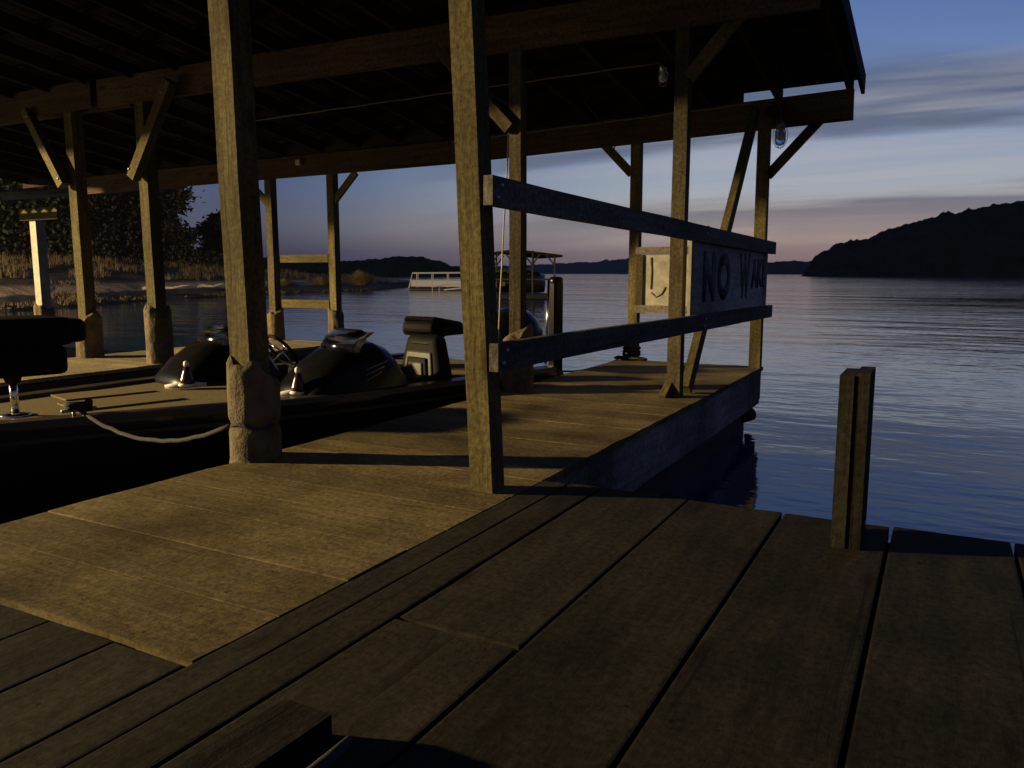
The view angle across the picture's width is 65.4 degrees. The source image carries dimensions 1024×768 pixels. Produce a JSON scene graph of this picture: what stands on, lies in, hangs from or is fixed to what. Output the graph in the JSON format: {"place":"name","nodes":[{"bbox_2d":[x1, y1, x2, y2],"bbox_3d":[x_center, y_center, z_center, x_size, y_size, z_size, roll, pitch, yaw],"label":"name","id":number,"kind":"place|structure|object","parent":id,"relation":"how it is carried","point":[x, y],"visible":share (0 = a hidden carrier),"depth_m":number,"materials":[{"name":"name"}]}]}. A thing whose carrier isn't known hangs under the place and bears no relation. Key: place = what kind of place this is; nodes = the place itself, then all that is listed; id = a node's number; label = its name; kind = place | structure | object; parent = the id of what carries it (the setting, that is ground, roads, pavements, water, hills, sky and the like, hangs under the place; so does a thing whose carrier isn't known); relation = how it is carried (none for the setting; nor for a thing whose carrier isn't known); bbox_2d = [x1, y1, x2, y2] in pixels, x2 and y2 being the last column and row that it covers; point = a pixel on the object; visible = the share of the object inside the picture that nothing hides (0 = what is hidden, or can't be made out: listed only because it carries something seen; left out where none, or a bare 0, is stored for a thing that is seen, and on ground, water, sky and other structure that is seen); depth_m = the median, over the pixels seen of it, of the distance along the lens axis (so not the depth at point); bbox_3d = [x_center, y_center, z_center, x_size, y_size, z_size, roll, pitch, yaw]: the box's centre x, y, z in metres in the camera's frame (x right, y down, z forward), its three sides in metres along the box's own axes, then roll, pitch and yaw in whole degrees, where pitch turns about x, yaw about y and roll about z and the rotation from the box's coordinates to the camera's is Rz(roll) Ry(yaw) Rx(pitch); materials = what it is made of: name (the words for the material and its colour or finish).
{"place":"outdoors","nodes":[
{"label":"outdoors","id":0,"kind":"place"},
{"bbox_2d":[0,248,412,310],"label":"bank ground","id":1,"kind":"structure","parent":0,"point":[118,284],"depth_m":46.96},
{"bbox_2d":[0,179,115,252],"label":"oak tree","id":2,"kind":"object","parent":1,"relation":"on","point":[37,188],"visible":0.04,"depth_m":49.43,"materials":[{"name":"green plant"}]},
{"bbox_2d":[53,192,132,250],"bbox_3d":[-31.344,-16.085,55.255,11.816,16.486,10.926,4,9,28],"label":"oak tree","id":3,"kind":"object","parent":1,"relation":"on","point":[124,203],"depth_m":57.87,"materials":[{"name":"green plant"}]},
{"bbox_2d":[0,178,223,269],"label":"undergrowth","id":4,"kind":"object","parent":1,"relation":"on","point":[13,236],"visible":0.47,"depth_m":54.15,"materials":[{"name":"green plant"}]},
{"bbox_2d":[92,189,179,258],"bbox_3d":[-29.951,-15.857,60.205,12.308,14.673,10.215,4,9,28],"label":"oak tree","id":5,"kind":"object","parent":1,"relation":"on","point":[135,192],"visible":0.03,"depth_m":59.67,"materials":[{"name":"green plant"}]},
{"bbox_2d":[126,186,205,258],"bbox_3d":[-27.383,-14.873,63.087,5.587,11.932,6.230,1,8,6],"label":"pine tree","id":6,"kind":"object","parent":1,"relation":"on","point":[174,231],"visible":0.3,"depth_m":62.53,"materials":[{"name":"green plant"}]},
{"bbox_2d":[142,285,189,289],"bbox_3d":[-19.441,-5.445,45.020,2.618,0.316,0.220,-2,8,-16],"label":"driftwood","id":7,"kind":"object","parent":1,"relation":"on","point":[166,287],"visible":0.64,"depth_m":45.06,"materials":[{"name":"brown wood"}]},
{"bbox_2d":[0,251,399,308],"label":"dry grass","id":8,"kind":"structure","parent":1,"relation":"on","point":[13,269],"depth_m":48.92,"materials":[{"name":"brown plant"}]},
{"bbox_2d":[193,208,222,255],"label":"oak tree","id":9,"kind":"object","parent":1,"relation":"on","point":[211,228],"visible":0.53,"depth_m":71.16,"materials":[{"name":"green plant"}]},
{"bbox_2d":[197,283,223,287],"bbox_3d":[-19.139,-6.233,50.692,1.826,0.315,0.220,1,8,10],"label":"driftwood","id":10,"kind":"object","parent":1,"relation":"on","point":[203,285],"visible":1,"depth_m":50.65,"materials":[{"name":"brown wood"}]},
{"bbox_2d":[280,278,298,285],"bbox_3d":[-18.103,-8.067,62.938,3.182,0.691,3.064,4,9,28],"label":"dry bush","id":11,"kind":"object","parent":1,"relation":"on","point":[284,282],"visible":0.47,"depth_m":62.45,"materials":[{"name":"brown plant"}]},
{"bbox_2d":[310,277,328,284],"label":"dry bush","id":12,"kind":"object","parent":1,"relation":"on","point":[321,281],"visible":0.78,"depth_m":67.06,"materials":[{"name":"brown plant"}]},
{"bbox_2d":[345,269,375,284],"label":"dry bush","id":13,"kind":"object","parent":1,"relation":"on","point":[359,278],"visible":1,"depth_m":72.33,"materials":[{"name":"brown plant"}]},
{"bbox_2d":[263,256,459,276],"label":"hill","id":14,"kind":"structure","parent":0,"point":[397,266],"depth_m":342.40,"materials":[{"name":"plant"}]},
{"bbox_2d":[0,274,1023,559],"bbox_3d":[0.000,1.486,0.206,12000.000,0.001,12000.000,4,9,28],"label":"water","id":15,"kind":"structure","parent":0,"point":[944,356],"depth_m":13.26,"materials":[{"name":"blue liquid"}]},
{"bbox_2d":[0,187,182,315],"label":"neighbour shed","id":16,"kind":"structure","parent":15,"relation":"on","point":[36,218],"depth_m":12.98,"materials":[{"name":"white paint"}]},
{"bbox_2d":[0,340,321,395],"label":"finger dock","id":17,"kind":"object","parent":15,"relation":"on","point":[112,367],"visible":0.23,"depth_m":7.77,"materials":[{"name":"brown wood"}]},
{"bbox_2d":[0,277,563,518],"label":"bass boat","id":18,"kind":"object","parent":15,"relation":"on","point":[54,454],"visible":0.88,"depth_m":5.54,"materials":[{"name":"black plastic"}]},
{"bbox_2d":[0,359,762,667],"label":"finger dock","id":19,"kind":"object","parent":15,"relation":"on","point":[185,570],"visible":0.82,"depth_m":3.11,"materials":[{"name":"brown wood"}]},
{"bbox_2d":[0,0,865,493],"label":"dock roof shelter","id":20,"kind":"object","parent":19,"relation":"on","point":[148,98],"visible":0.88,"depth_m":6.84,"materials":[{"name":"brown wood"}]},
{"bbox_2d":[64,398,230,442],"bbox_3d":[-2.068,0.227,4.411,1.684,0.205,0.166,7,10,40],"label":"mooring rope","id":21,"kind":"object","parent":20,"relation":"attached to","point":[86,405],"visible":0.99,"depth_m":4.57,"materials":[{"name":"beige fabric"}]},
{"bbox_2d":[295,159,301,165],"bbox_3d":[-2.721,-2.824,10.173,0.080,0.070,0.050,4,9,28],"label":"junction box","id":22,"kind":"object","parent":20,"relation":"attached to","point":[298,162],"visible":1,"depth_m":10.15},
{"bbox_2d":[256,62,660,120],"bbox_3d":[-0.960,-2.806,7.833,5.001,0.086,0.034,4,9,28],"label":"ceiling cable","id":23,"kind":"object","parent":20,"relation":"attached to","point":[452,92],"visible":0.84,"depth_m":7.65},
{"bbox_2d":[498,132,508,339],"bbox_3d":[-0.069,-1.502,7.261,0.023,2.221,0.203,-7,10,-40],"label":"hanging cord","id":24,"kind":"object","parent":20,"relation":"hanging from","point":[503,242],"visible":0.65,"depth_m":7.31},
{"bbox_2d":[583,101,616,152],"bbox_3d":[0.868,-2.524,7.880,0.161,0.378,0.789,4,9,28],"label":"loose wire","id":25,"kind":"object","parent":20,"relation":"hanging from","point":[602,123],"visible":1,"depth_m":7.82,"materials":[{"name":"plastic"}]},
{"bbox_2d":[634,246,688,313],"bbox_3d":[1.803,-1.039,8.000,1.201,0.675,0.038,5,9,31],"label":"framed sign board","id":26,"kind":"object","parent":20,"relation":"attached to","point":[652,272],"visible":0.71,"depth_m":8.21,"materials":[{"name":"grey wood"}]},
{"bbox_2d":[658,64,667,86],"bbox_3d":[1.260,-2.574,6.661,0.084,0.180,0.084,4,9,28],"label":"jar lamp","id":27,"kind":"object","parent":20,"relation":"hanging from","point":[662,77],"visible":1,"depth_m":6.63,"materials":[{"name":"glass"}]},
{"bbox_2d":[687,241,767,315],"bbox_3d":[1.853,-0.875,6.632,0.040,0.549,2.445,4,9,29],"label":"no wake sign","id":28,"kind":"object","parent":20,"relation":"attached to","point":[721,278],"visible":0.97,"depth_m":6.27,"materials":[{"name":"paint"}]},
{"bbox_2d":[773,120,787,148],"bbox_3d":[2.440,-2.266,7.256,0.134,0.244,0.117,4,9,28],"label":"caged lamp","id":29,"kind":"object","parent":20,"relation":"hanging from","point":[780,136],"visible":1,"depth_m":7.22,"materials":[{"name":"glass"}]},
{"bbox_2d":[556,346,646,371],"bbox_3d":[0.855,-0.257,8.109,1.336,0.208,0.352,-6,10,-35],"label":"mooring rope","id":30,"kind":"object","parent":19,"relation":"on","point":[630,356],"visible":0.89,"depth_m":8.40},
{"bbox_2d":[408,272,460,289],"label":"pontoon boat","id":31,"kind":"object","parent":15,"relation":"on","point":[416,283],"visible":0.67,"depth_m":72.28,"materials":[{"name":"white paint"}]},
{"bbox_2d":[432,283,460,291],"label":"boarding ramp","id":32,"kind":"structure","parent":15,"relation":"on","point":[447,289],"depth_m":62.47,"materials":[{"name":"white paint"}]},
{"bbox_2d":[0,481,1023,767],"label":"dock platform","id":33,"kind":"structure","parent":15,"relation":"on","point":[550,625],"depth_m":1.88,"materials":[{"name":"brown wood"}]},
{"bbox_2d":[173,698,331,767],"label":"timber block","id":34,"kind":"structure","parent":33,"relation":"on","point":[285,733],"depth_m":1.45,"materials":[{"name":"brown wood"}]},
{"bbox_2d":[307,736,352,767],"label":"mooring cleat","id":35,"kind":"object","parent":33,"relation":"on","point":[332,756],"visible":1,"depth_m":1.41,"materials":[{"name":"grey metal"}]},
{"bbox_2d":[830,366,875,550],"bbox_3d":[1.154,0.390,2.709,0.097,0.883,0.230,4,9,28],"label":"mooring post","id":36,"kind":"object","parent":33,"relation":"attached to","point":[853,447],"visible":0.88,"depth_m":2.60,"materials":[{"name":"brown wood"}]},
{"bbox_2d":[494,250,562,298],"bbox_3d":[0.160,-6.252,48.447,4.476,3.676,5.489,-2,8,-13],"label":"boat lift canopy","id":37,"kind":"object","parent":15,"relation":"on","point":[536,255],"visible":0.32,"depth_m":46.14,"materials":[{"name":"brown wood"}]},
{"bbox_2d":[495,271,544,292],"bbox_3d":[0.195,-6.192,47.577,3.522,1.465,1.894,-2,8,-13],"label":"covered boat","id":38,"kind":"object","parent":37,"relation":"on","point":[538,285],"visible":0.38,"depth_m":47.08,"materials":[{"name":"grey fabric"}]},
{"bbox_2d":[58,0,1023,265],"label":"sky","id":39,"kind":"structure","parent":0,"point":[937,126],"materials":[{"name":"blue"}]},
{"bbox_2d":[458,258,769,273],"bbox_3d":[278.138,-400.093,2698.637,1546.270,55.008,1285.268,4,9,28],"label":"hill","id":40,"kind":"structure","parent":0,"point":[617,266],"depth_m":2408.44,"materials":[{"name":"plant"}]},
{"bbox_2d":[767,260,810,273],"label":"hill","id":41,"kind":"structure","parent":0,"point":[789,267],"depth_m":1302.62,"materials":[{"name":"plant"}]},
{"bbox_2d":[802,201,1023,276],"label":"hill","id":42,"kind":"structure","parent":0,"point":[982,242],"depth_m":387.25,"materials":[{"name":"plant"}]}
]}

